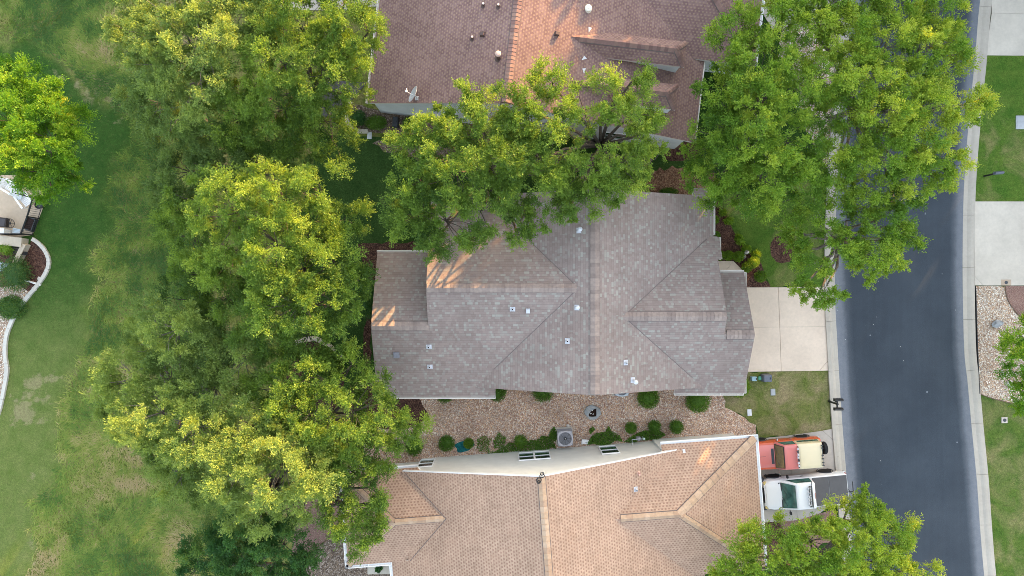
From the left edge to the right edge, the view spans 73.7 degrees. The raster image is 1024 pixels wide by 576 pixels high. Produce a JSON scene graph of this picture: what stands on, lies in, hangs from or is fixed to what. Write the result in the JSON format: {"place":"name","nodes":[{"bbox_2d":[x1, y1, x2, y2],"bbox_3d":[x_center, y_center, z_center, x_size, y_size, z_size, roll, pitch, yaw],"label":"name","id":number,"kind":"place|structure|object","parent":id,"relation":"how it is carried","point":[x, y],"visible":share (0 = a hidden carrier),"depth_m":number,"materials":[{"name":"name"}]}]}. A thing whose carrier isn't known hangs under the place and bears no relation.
{"place":"outdoors","nodes":[
{"label":"outdoors","id":0,"kind":"place"},
{"bbox_2d":[0,175,42,236],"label":"patio","id":1,"kind":"structure","parent":0,"point":[10,208],"depth_m":41.33,"materials":[{"name":"concrete"}]},
{"bbox_2d":[0,178,13,194],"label":"garden chair","id":2,"kind":"object","parent":1,"relation":"on","point":[5,187],"visible":0.61,"depth_m":40.85,"materials":[{"name":"white paint"}]},
{"bbox_2d":[0,217,14,227],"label":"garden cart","id":3,"kind":"object","parent":1,"relation":"on","point":[5,222],"visible":1,"depth_m":40.79,"materials":[{"name":"metal"}]},
{"bbox_2d":[0,193,41,234],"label":"railing","id":4,"kind":"object","parent":1,"relation":"on","point":[25,222],"visible":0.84,"depth_m":40.44,"materials":[{"name":"black metal"}]},
{"bbox_2d":[9,189,33,208],"bbox_3d":[-29.270,-5.362,40.832,0.800,1.056,1.016,-36,90,0],"label":"garden chair","id":5,"kind":"object","parent":1,"relation":"on","point":[27,200],"visible":0.71,"depth_m":40.77,"materials":[{"name":"white paint"}]},
{"bbox_2d":[24,217,38,231],"bbox_3d":[-29.066,-3.863,41.210,0.570,0.300,0.810,20,90,0],"label":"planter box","id":6,"kind":"object","parent":1,"relation":"on","point":[30,225],"visible":0.69,"depth_m":41.14,"materials":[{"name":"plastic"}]},
{"bbox_2d":[0,0,386,575],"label":"meadow","id":7,"kind":"structure","parent":0,"point":[50,333],"depth_m":41.36,"materials":[{"name":"green plant"}]},
{"bbox_2d":[0,248,15,287],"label":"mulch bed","id":8,"kind":"object","parent":7,"relation":"on","point":[4,257],"visible":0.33,"depth_m":41.35,"materials":[{"name":"wood"}]},
{"bbox_2d":[0,244,16,255],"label":"flowering bush","id":9,"kind":"object","parent":8,"relation":"on","point":[5,249],"visible":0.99,"depth_m":40.71,"materials":[{"name":"green plant"}]},
{"bbox_2d":[0,286,27,394],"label":"gravel bed","id":10,"kind":"object","parent":7,"relation":"on","point":[4,323],"visible":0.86,"depth_m":41.35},
{"bbox_2d":[0,294,28,320],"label":"shrub","id":11,"kind":"object","parent":10,"relation":"on","point":[12,307],"visible":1,"depth_m":41.16,"materials":[{"name":"green plant"}]},
{"bbox_2d":[0,235,28,246],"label":"garden wall","id":12,"kind":"structure","parent":7,"relation":"on","point":[13,241],"depth_m":40.76,"materials":[{"name":"beige paint"}]},
{"bbox_2d":[0,237,50,414],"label":"white edging","id":13,"kind":"object","parent":7,"relation":"on","point":[29,294],"visible":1,"depth_m":41.22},
{"bbox_2d":[21,241,45,291],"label":"mulch bed","id":14,"kind":"object","parent":7,"relation":"on","point":[36,258],"visible":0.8,"depth_m":41.34,"materials":[{"name":"brown wood"}]},
{"bbox_2d":[0,251,34,295],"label":"rose bush","id":15,"kind":"object","parent":14,"relation":"on","point":[14,274],"visible":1,"depth_m":40.47,"materials":[{"name":"green plant"}]},
{"bbox_2d":[12,243,30,262],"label":"garden wall","id":16,"kind":"structure","parent":14,"relation":"on","point":[25,247],"depth_m":40.86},
{"bbox_2d":[0,50,102,206],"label":"maple tree","id":17,"kind":"object","parent":7,"relation":"on","point":[26,130],"visible":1,"depth_m":34.27,"materials":[{"name":"green plant"}]},
{"bbox_2d":[78,290,270,511],"bbox_3d":[-17.209,5.181,36.356,8.884,10.207,10.890,25,90,0],"label":"elm tree","id":18,"kind":"object","parent":7,"relation":"on","point":[178,399],"visible":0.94,"depth_m":33.64,"materials":[{"name":"green plant"}]},
{"bbox_2d":[98,0,288,164],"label":"elm tree","id":19,"kind":"object","parent":7,"relation":"on","point":[170,50],"visible":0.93,"depth_m":32.64,"materials":[{"name":"green plant"}]},
{"bbox_2d":[141,128,322,220],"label":"elm tree","id":20,"kind":"object","parent":7,"relation":"on","point":[169,161],"visible":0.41,"depth_m":34.71,"materials":[{"name":"green plant"}]},
{"bbox_2d":[168,502,326,575],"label":"cedar tree","id":21,"kind":"object","parent":7,"relation":"on","point":[223,558],"visible":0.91,"depth_m":34.38,"materials":[{"name":"green plant"}]},
{"bbox_2d":[146,153,377,309],"bbox_3d":[-12.697,-3.028,35.945,11.810,11.029,7.115,-11,90,0],"label":"elm tree","id":22,"kind":"object","parent":7,"relation":"on","point":[207,259],"visible":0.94,"depth_m":32.40,"materials":[{"name":"green plant"}]},
{"bbox_2d":[183,390,351,553],"bbox_3d":[-12.543,9.371,36.031,7.512,10.858,9.204,40,90,0],"label":"elm tree","id":23,"kind":"object","parent":7,"relation":"on","point":[220,490],"visible":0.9,"depth_m":32.49,"materials":[{"name":"green plant"}]},
{"bbox_2d":[197,0,390,177],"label":"elm tree","id":24,"kind":"object","parent":7,"relation":"on","point":[248,100],"visible":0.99,"depth_m":33.03,"materials":[{"name":"green plant"}]},
{"bbox_2d":[345,102,367,133],"bbox_3d":[-9.602,-10.154,41.280,1.010,0.160,2.293,-30,90,0],"label":"stone edging","id":25,"kind":"object","parent":7,"relation":"on","point":[364,131],"visible":0.27,"depth_m":41.20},
{"bbox_2d":[292,497,340,554],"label":"granite path","id":26,"kind":"structure","parent":0,"point":[315,533],"depth_m":41.34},
{"bbox_2d":[291,0,376,9],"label":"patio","id":27,"kind":"structure","parent":0,"point":[315,6],"depth_m":41.31,"materials":[{"name":"concrete"}]},
{"bbox_2d":[320,81,366,117],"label":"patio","id":28,"kind":"structure","parent":0,"point":[351,85],"depth_m":41.31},
{"bbox_2d":[282,135,709,395],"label":"lawn","id":29,"kind":"structure","parent":0,"point":[373,163],"depth_m":41.35,"materials":[{"name":"plant"}]},
{"bbox_2d":[151,218,380,374],"bbox_3d":[-12.595,0.483,36.399,11.968,10.122,7.987,0,90,0],"label":"elm tree","id":30,"kind":"object","parent":29,"relation":"on","point":[250,296],"visible":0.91,"depth_m":33.40,"materials":[{"name":"green plant"}]},
{"bbox_2d":[284,341,344,420],"bbox_3d":[-11.981,5.909,41.348,3.460,0.001,5.151,25,90,0],"label":"mulch bed","id":31,"kind":"object","parent":29,"relation":"on","point":[300,375],"visible":0.2,"depth_m":41.35,"materials":[{"name":"brown"}]},
{"bbox_2d":[305,347,345,385],"bbox_3d":[-11.269,4.779,40.744,2.550,1.344,2.683,-19,90,0],"label":"leafy shrub","id":32,"kind":"object","parent":31,"relation":"on","point":[322,374],"visible":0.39,"depth_m":40.54,"materials":[{"name":"green plant"}]},
{"bbox_2d":[233,336,435,486],"bbox_3d":[-9.346,6.288,36.479,7.459,9.961,9.594,-43,90,0],"label":"elm tree","id":33,"kind":"object","parent":31,"relation":"on","point":[358,431],"visible":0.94,"depth_m":33.55,"materials":[{"name":"green plant"}]},
{"bbox_2d":[295,336,343,357],"bbox_3d":[-11.703,3.450,41.260,3.220,0.200,0.949,14,90,0],"label":"stone edging","id":34,"kind":"object","parent":29,"relation":"on","point":[319,341],"visible":0.35,"depth_m":41.16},
{"bbox_2d":[358,241,416,382],"bbox_3d":[-7.291,1.970,41.348,4.138,0.001,9.631,0,90,0],"label":"mulch bed","id":35,"kind":"object","parent":29,"relation":"on","point":[372,249],"visible":0.35,"depth_m":41.35,"materials":[{"name":"brown"}]},
{"bbox_2d":[358,279,373,320],"bbox_3d":[-8.554,0.712,40.516,1.336,1.750,2.643,0,90,0],"label":"leafy shrub","id":36,"kind":"object","parent":35,"relation":"on","point":[367,306],"visible":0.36,"depth_m":40.29,"materials":[{"name":"green plant"}]},
{"bbox_2d":[375,75,559,266],"bbox_3d":[-2.171,-5.655,36.147,9.065,10.627,9.248,0,90,0],"label":"oak tree","id":37,"kind":"object","parent":29,"relation":"on","point":[482,178],"visible":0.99,"depth_m":32.64,"materials":[{"name":"green plant"}]},
{"bbox_2d":[373,140,651,175],"bbox_3d":[0.002,-7.639,41.349,17.001,0.001,1.951,3,90,0],"label":"mulch bed","id":38,"kind":"object","parent":29,"relation":"on","point":[385,146],"visible":0.17,"depth_m":41.35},
{"bbox_2d":[492,50,672,235],"bbox_3d":[3.440,-7.004,36.188,8.831,10.544,8.902,0,90,0],"label":"oak tree","id":39,"kind":"object","parent":29,"relation":"on","point":[605,179],"visible":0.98,"depth_m":32.44,"materials":[{"name":"green plant"}]},
{"bbox_2d":[659,141,697,160],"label":"mulch bed","id":40,"kind":"object","parent":29,"relation":"on","point":[673,156],"visible":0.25,"depth_m":41.35,"materials":[{"name":"wood"}]},
{"bbox_2d":[643,166,715,194],"bbox_3d":[10.211,-6.211,41.347,4.741,0.001,2.442,0,90,0],"label":"pine straw","id":41,"kind":"object","parent":29,"relation":"on","point":[670,177],"visible":0.21,"depth_m":41.35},
{"bbox_2d":[658,187,678,193],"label":"shrub","id":42,"kind":"object","parent":41,"relation":"on","point":[668,190],"visible":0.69,"depth_m":41.00,"materials":[{"name":"green plant"}]},
{"bbox_2d":[371,188,754,398],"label":"house","id":43,"kind":"structure","parent":0,"point":[632,295],"depth_m":36.55,"materials":[{"name":"grey"}]},
{"bbox_2d":[365,0,764,148],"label":"house","id":44,"kind":"structure","parent":0,"point":[433,47],"depth_m":36.60,"materials":[{"name":"red"}]},
{"bbox_2d":[405,86,418,101],"bbox_3d":[-5.283,-10.343,36.515,0.691,1.154,0.748,-20,90,0],"label":"satellite dish","id":45,"kind":"object","parent":44,"relation":"on","point":[413,94],"visible":1,"depth_m":36.56,"materials":[{"name":"white metal"}]},
{"bbox_2d":[387,15,1023,575],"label":"ground","id":46,"kind":"structure","parent":0,"point":[785,127],"depth_m":41.36,"materials":[{"name":"green plant"}]},
{"bbox_2d":[298,453,392,564],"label":"elm tree","id":47,"kind":"object","parent":46,"relation":"on","point":[377,504],"visible":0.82,"depth_m":33.57,"materials":[{"name":"green plant"}]},
{"bbox_2d":[306,535,389,575],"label":"gravel bed","id":48,"kind":"object","parent":46,"relation":"on","point":[332,563],"visible":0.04,"depth_m":41.35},
{"bbox_2d":[367,566,389,573],"bbox_3d":[-7.922,16.449,41.360,1.650,0.100,1.740,0,90,0],"label":"equipment pad","id":49,"kind":"object","parent":48,"relation":"on","point":[384,570],"visible":0.21,"depth_m":41.31,"materials":[{"name":"concrete"}]},
{"bbox_2d":[350,104,509,144],"bbox_3d":[-4.994,-9.736,41.346,9.970,0.001,1.610,8,90,0],"label":"gravel bed","id":50,"kind":"object","parent":46,"relation":"on","point":[368,112],"visible":0.19,"depth_m":41.35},
{"bbox_2d":[350,109,366,126],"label":"leafy shrub","id":51,"kind":"object","parent":50,"relation":"on","point":[360,117],"visible":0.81,"depth_m":40.74,"materials":[{"name":"green plant"}]},
{"bbox_2d":[364,114,386,130],"bbox_3d":[-8.191,-9.971,41.052,1.438,0.675,1.028,0,90,0],"label":"shrub","id":52,"kind":"object","parent":50,"relation":"on","point":[376,122],"visible":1,"depth_m":40.97,"materials":[{"name":"green plant"}]},
{"bbox_2d":[349,380,755,463],"bbox_3d":[2.557,8.849,41.350,24.934,0.001,8.025,0,90,0],"label":"gravel bed","id":53,"kind":"object","parent":46,"relation":"on","point":[511,415],"visible":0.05,"depth_m":41.35,"materials":[{"name":"gravel"}]},
{"bbox_2d":[349,386,428,428],"bbox_3d":[-7.435,7.201,41.346,4.919,0.001,2.736,0,90,0],"label":"mulch bed","id":54,"kind":"object","parent":53,"relation":"on","point":[416,406],"visible":0.21,"depth_m":41.35,"materials":[{"name":"brown soil"}]},
{"bbox_2d":[405,440,423,456],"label":"ball shrub","id":55,"kind":"object","parent":53,"relation":"on","point":[416,449],"visible":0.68,"depth_m":40.75,"materials":[{"name":"green plant"}]},
{"bbox_2d":[437,434,454,451],"bbox_3d":[-3.943,9.321,40.964,1.092,0.846,1.097,0,90,0],"label":"ball shrub","id":56,"kind":"object","parent":53,"relation":"on","point":[446,443],"visible":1,"depth_m":40.82,"materials":[{"name":"green plant"}]},
{"bbox_2d":[455,441,474,452],"bbox_3d":[-2.848,9.570,41.281,1.203,0.139,0.654,-16,90,0],"label":"ground cover cloth","id":57,"kind":"object","parent":53,"relation":"on","point":[460,446],"visible":0.76,"depth_m":41.30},
{"bbox_2d":[463,437,473,448],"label":"ball shrub","id":58,"kind":"object","parent":53,"relation":"on","point":[468,443],"visible":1,"depth_m":40.90,"materials":[{"name":"green plant"}]},
{"bbox_2d":[491,389,506,402],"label":"round shrub","id":59,"kind":"object","parent":53,"relation":"on","point":[499,393],"visible":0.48,"depth_m":40.67,"materials":[{"name":"green plant"}]},
{"bbox_2d":[513,434,527,448],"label":"ball shrub","id":60,"kind":"object","parent":53,"relation":"on","point":[521,441],"visible":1,"depth_m":40.91,"materials":[{"name":"green plant"}]},
{"bbox_2d":[531,391,553,402],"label":"round shrub","id":61,"kind":"object","parent":53,"relation":"on","point":[545,396],"visible":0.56,"depth_m":40.63,"materials":[{"name":"green plant"}]},
{"bbox_2d":[555,427,572,446],"bbox_3d":[3.160,8.946,40.909,1.040,0.902,1.040,-3,90,0],"label":"air conditioner","id":62,"kind":"object","parent":53,"relation":"on","point":[564,436],"visible":1,"depth_m":40.57,"materials":[{"name":"metal"}]},
{"bbox_2d":[476,426,664,453],"bbox_3d":[3.549,9.024,41.245,11.438,0.297,1.463,-5,90,0],"label":"ground cover","id":63,"kind":"object","parent":53,"relation":"on","point":[606,436],"visible":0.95,"depth_m":41.25,"materials":[{"name":"green plant"}]},
{"bbox_2d":[584,405,600,419],"bbox_3d":[4.881,7.509,41.242,1.033,0.275,0.898,0,90,0],"label":"planter ring","id":64,"kind":"object","parent":53,"relation":"on","point":[592,412],"visible":1,"depth_m":41.16,"materials":[{"name":"concrete"}]},
{"bbox_2d":[625,422,637,433],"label":"ball shrub","id":65,"kind":"object","parent":53,"relation":"on","point":[631,428],"visible":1,"depth_m":40.90,"materials":[{"name":"green plant"}]},
{"bbox_2d":[637,391,659,409],"bbox_3d":[8.163,6.566,40.852,1.449,1.057,1.490,0,90,0],"label":"round shrub","id":66,"kind":"object","parent":53,"relation":"on","point":[648,398],"visible":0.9,"depth_m":40.67,"materials":[{"name":"green plant"}]},
{"bbox_2d":[647,419,661,432],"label":"ball shrub","id":67,"kind":"object","parent":53,"relation":"on","point":[655,426],"visible":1,"depth_m":40.88,"materials":[{"name":"green plant"}]},
{"bbox_2d":[669,419,683,434],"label":"ball shrub","id":68,"kind":"object","parent":53,"relation":"on","point":[677,426],"visible":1,"depth_m":40.83,"materials":[{"name":"green plant"}]},
{"bbox_2d":[685,395,711,413],"bbox_3d":[11.167,6.777,40.783,1.642,1.212,1.602,0,90,0],"label":"round shrub","id":69,"kind":"object","parent":53,"relation":"on","point":[697,403],"visible":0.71,"depth_m":40.60,"materials":[{"name":"green plant"}]},
{"bbox_2d":[339,433,766,575],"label":"house","id":70,"kind":"structure","parent":46,"relation":"on","point":[676,506],"depth_m":37.11,"materials":[{"name":"beige"}]},
{"bbox_2d":[418,458,434,467],"bbox_3d":[-5.016,10.233,39.910,0.900,1.600,0.091,-4,90,0],"label":"window","id":71,"kind":"structure","parent":70,"relation":"in","point":[422,463],"depth_m":39.88,"materials":[{"name":"white paint"}]},
{"bbox_2d":[518,450,550,460],"bbox_3d":[1.296,9.752,39.710,1.850,1.700,0.091,-4,90,0],"label":"window","id":72,"kind":"structure","parent":70,"relation":"in","point":[534,455],"depth_m":39.68,"materials":[{"name":"white paint"}]},
{"bbox_2d":[598,445,619,454],"bbox_3d":[5.653,9.420,39.785,1.050,1.750,0.091,-4,90,0],"label":"window","id":73,"kind":"structure","parent":70,"relation":"in","point":[607,449],"depth_m":39.76,"materials":[{"name":"white paint"}]},
{"bbox_2d":[718,261,741,269],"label":"walkway","id":74,"kind":"structure","parent":46,"relation":"on","point":[728,265],"depth_m":41.31,"materials":[{"name":"concrete"}]},
{"bbox_2d":[715,199,769,286],"bbox_3d":[12.270,-2.488,41.348,3.960,0.001,7.636,-29,90,0],"label":"mulch bed","id":75,"kind":"object","parent":46,"relation":"on","point":[726,232],"visible":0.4,"depth_m":41.35,"materials":[{"name":"wood"}]},
{"bbox_2d":[722,216,734,224],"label":"iris clump","id":76,"kind":"object","parent":75,"relation":"on","point":[728,221],"visible":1,"depth_m":41.02,"materials":[{"name":"green plant"}]},
{"bbox_2d":[724,250,734,260],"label":"front shrub","id":77,"kind":"object","parent":75,"relation":"on","point":[729,255],"visible":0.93,"depth_m":40.78,"materials":[{"name":"green plant"}]},
{"bbox_2d":[733,251,744,262],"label":"front shrub","id":78,"kind":"object","parent":75,"relation":"on","point":[739,257],"visible":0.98,"depth_m":40.80,"materials":[{"name":"green plant"}]},
{"bbox_2d":[734,233,745,245],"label":"iris clump","id":79,"kind":"object","parent":75,"relation":"on","point":[739,239],"visible":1,"depth_m":41.03,"materials":[{"name":"green plant"}]},
{"bbox_2d":[740,261,753,272],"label":"front shrub","id":80,"kind":"object","parent":75,"relation":"on","point":[746,266],"visible":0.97,"depth_m":40.79,"materials":[{"name":"green plant"}]},
{"bbox_2d":[747,256,759,268],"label":"front shrub","id":81,"kind":"object","parent":75,"relation":"on","point":[755,263],"visible":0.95,"depth_m":40.81,"materials":[{"name":"yellow plant"}]},
{"bbox_2d":[754,270,767,282],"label":"front shrub","id":82,"kind":"object","parent":75,"relation":"on","point":[759,276],"visible":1,"depth_m":40.83,"materials":[{"name":"green plant"}]},
{"bbox_2d":[676,0,838,230],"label":"oak tree","id":83,"kind":"object","parent":46,"relation":"on","point":[758,141],"visible":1,"depth_m":32.75,"materials":[{"name":"green plant"}]},
{"bbox_2d":[765,522,787,562],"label":"mulch bed","id":84,"kind":"object","parent":46,"relation":"on","point":[775,529],"visible":0.12,"depth_m":41.35,"materials":[{"name":"brown wood"}]},
{"bbox_2d":[778,20,837,167],"bbox_3d":[18.086,-11.923,41.350,4.542,0.001,9.454,0,90,0],"label":"gravel bed","id":85,"kind":"object","parent":46,"relation":"on","point":[808,54],"visible":0.14,"depth_m":41.35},
{"bbox_2d":[761,0,1004,224],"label":"elm tree","id":86,"kind":"object","parent":85,"relation":"on","point":[913,115],"visible":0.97,"depth_m":32.33,"materials":[{"name":"green plant"}]},
{"bbox_2d":[704,481,946,575],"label":"elm tree","id":87,"kind":"object","parent":46,"relation":"on","point":[827,559],"visible":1,"depth_m":34.08,"materials":[{"name":"green plant"}]},
{"bbox_2d":[824,0,851,559],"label":"kerb","id":88,"kind":"structure","parent":46,"relation":"on","point":[834,391],"depth_m":41.28,"materials":[{"name":"concrete"}]},
{"bbox_2d":[773,189,933,311],"bbox_3d":[17.027,-2.411,37.005,7.416,8.910,5.757,-31,90,0],"label":"elm tree","id":89,"kind":"object","parent":46,"relation":"on","point":[843,241],"visible":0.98,"depth_m":34.30,"materials":[{"name":"green plant"}]},
{"bbox_2d":[963,0,995,575],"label":"kerb","id":90,"kind":"structure","parent":46,"relation":"on","point":[975,403],"depth_m":41.28,"materials":[{"name":"concrete"}]},
{"bbox_2d":[976,286,1023,402],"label":"gravel bed","id":91,"kind":"object","parent":46,"relation":"on","point":[993,304],"visible":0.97,"depth_m":41.35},
{"bbox_2d":[975,286,979,393],"bbox_3d":[28.130,3.136,41.295,0.064,0.130,6.518,-2,90,0],"label":"steel edging","id":92,"kind":"object","parent":91,"relation":"on","point":[976,327],"visible":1,"depth_m":41.24,"materials":[{"name":"black metal"}]},
{"bbox_2d":[992,311,1023,417],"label":"young tree","id":93,"kind":"object","parent":91,"relation":"on","point":[1007,340],"visible":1,"depth_m":37.27,"materials":[{"name":"green plant"}]},
{"bbox_2d":[732,379,752,398],"bbox_3d":[13.618,5.939,40.951,1.498,0.870,1.498,0,90,0],"label":"shrub","id":94,"kind":"object","parent":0,"point":[748,387],"visible":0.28,"depth_m":40.83,"materials":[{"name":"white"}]},
{"bbox_2d":[721,167,825,286],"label":"lawn","id":95,"kind":"structure","parent":0,"point":[760,236],"depth_m":41.35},
{"bbox_2d":[770,236,793,262],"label":"mulch bed","id":96,"kind":"object","parent":95,"relation":"on","point":[777,251],"visible":0.63,"depth_m":41.35,"materials":[{"name":"brown wood"}]},
{"bbox_2d":[723,371,831,437],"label":"lawn","id":97,"kind":"structure","parent":0,"point":[797,403],"depth_m":41.35,"materials":[{"name":"plant"}]},
{"bbox_2d":[760,373,771,381],"bbox_3d":[15.304,5.410,41.065,0.518,0.590,0.458,-2,90,0],"label":"utility box","id":98,"kind":"object","parent":97,"relation":"on","point":[767,377],"visible":1,"depth_m":40.79,"materials":[{"name":"grey plastic"}]},
{"bbox_2d":[828,398,843,410],"bbox_3d":[19.186,6.838,40.665,0.522,1.390,0.736,0,90,0],"label":"mailbox","id":99,"kind":"object","parent":97,"relation":"on","point":[836,408],"visible":1,"depth_m":40.08,"materials":[{"name":"black metal"}]},
{"bbox_2d":[747,287,827,371],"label":"driveway","id":100,"kind":"structure","parent":0,"point":[790,333],"depth_m":41.31,"materials":[{"name":"concrete"}]},
{"bbox_2d":[761,429,834,521],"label":"driveway","id":101,"kind":"structure","parent":0,"point":[826,436],"depth_m":41.31,"materials":[{"name":"grey concrete"}]},
{"bbox_2d":[758,434,827,474],"bbox_3d":[16.285,9.823,40.435,4.570,2.019,2.120,-5,90,0],"label":"utility vehicle","id":102,"kind":"object","parent":101,"relation":"on","point":[804,451],"visible":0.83,"depth_m":39.74,"materials":[{"name":"red paint"}]},
{"bbox_2d":[761,468,853,514],"bbox_3d":[17.444,12.048,40.410,5.490,2.071,2.330,-5,90,0],"label":"pickup truck","id":103,"kind":"object","parent":101,"relation":"on","point":[801,491],"visible":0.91,"depth_m":40.15,"materials":[{"name":"white metal"}]},
{"bbox_2d":[763,0,840,28],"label":"driveway","id":104,"kind":"structure","parent":0,"point":[769,18],"depth_m":41.31,"materials":[{"name":"concrete"}]},
{"bbox_2d":[781,510,835,552],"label":"granite path","id":105,"kind":"structure","parent":0,"point":[825,514],"depth_m":41.35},
{"bbox_2d":[835,0,983,575],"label":"road","id":106,"kind":"structure","parent":0,"point":[906,425],"depth_m":41.30,"materials":[{"name":"asphalt"}]},
{"bbox_2d":[975,55,1023,200],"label":"lawn","id":107,"kind":"structure","parent":0,"point":[1001,142],"depth_m":41.35,"materials":[{"name":"plant"}]},
{"bbox_2d":[1016,116,1023,128],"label":"valve box","id":108,"kind":"object","parent":107,"relation":"on","point":[1019,122],"visible":1,"depth_m":41.29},
{"bbox_2d":[975,201,1023,284],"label":"driveway","id":109,"kind":"structure","parent":0,"point":[999,241],"depth_m":41.31,"materials":[{"name":"concrete"}]},
{"bbox_2d":[981,395,1023,575],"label":"lawn","id":110,"kind":"structure","parent":0,"point":[1004,443],"depth_m":41.35,"materials":[{"name":"plant"}]},
{"bbox_2d":[987,0,1023,55],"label":"driveway","id":111,"kind":"structure","parent":0,"point":[1006,32],"depth_m":41.31,"materials":[{"name":"concrete"}]},
{"bbox_2d":[1006,286,1023,315],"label":"granite path","id":112,"kind":"structure","parent":0,"point":[1015,294],"depth_m":41.34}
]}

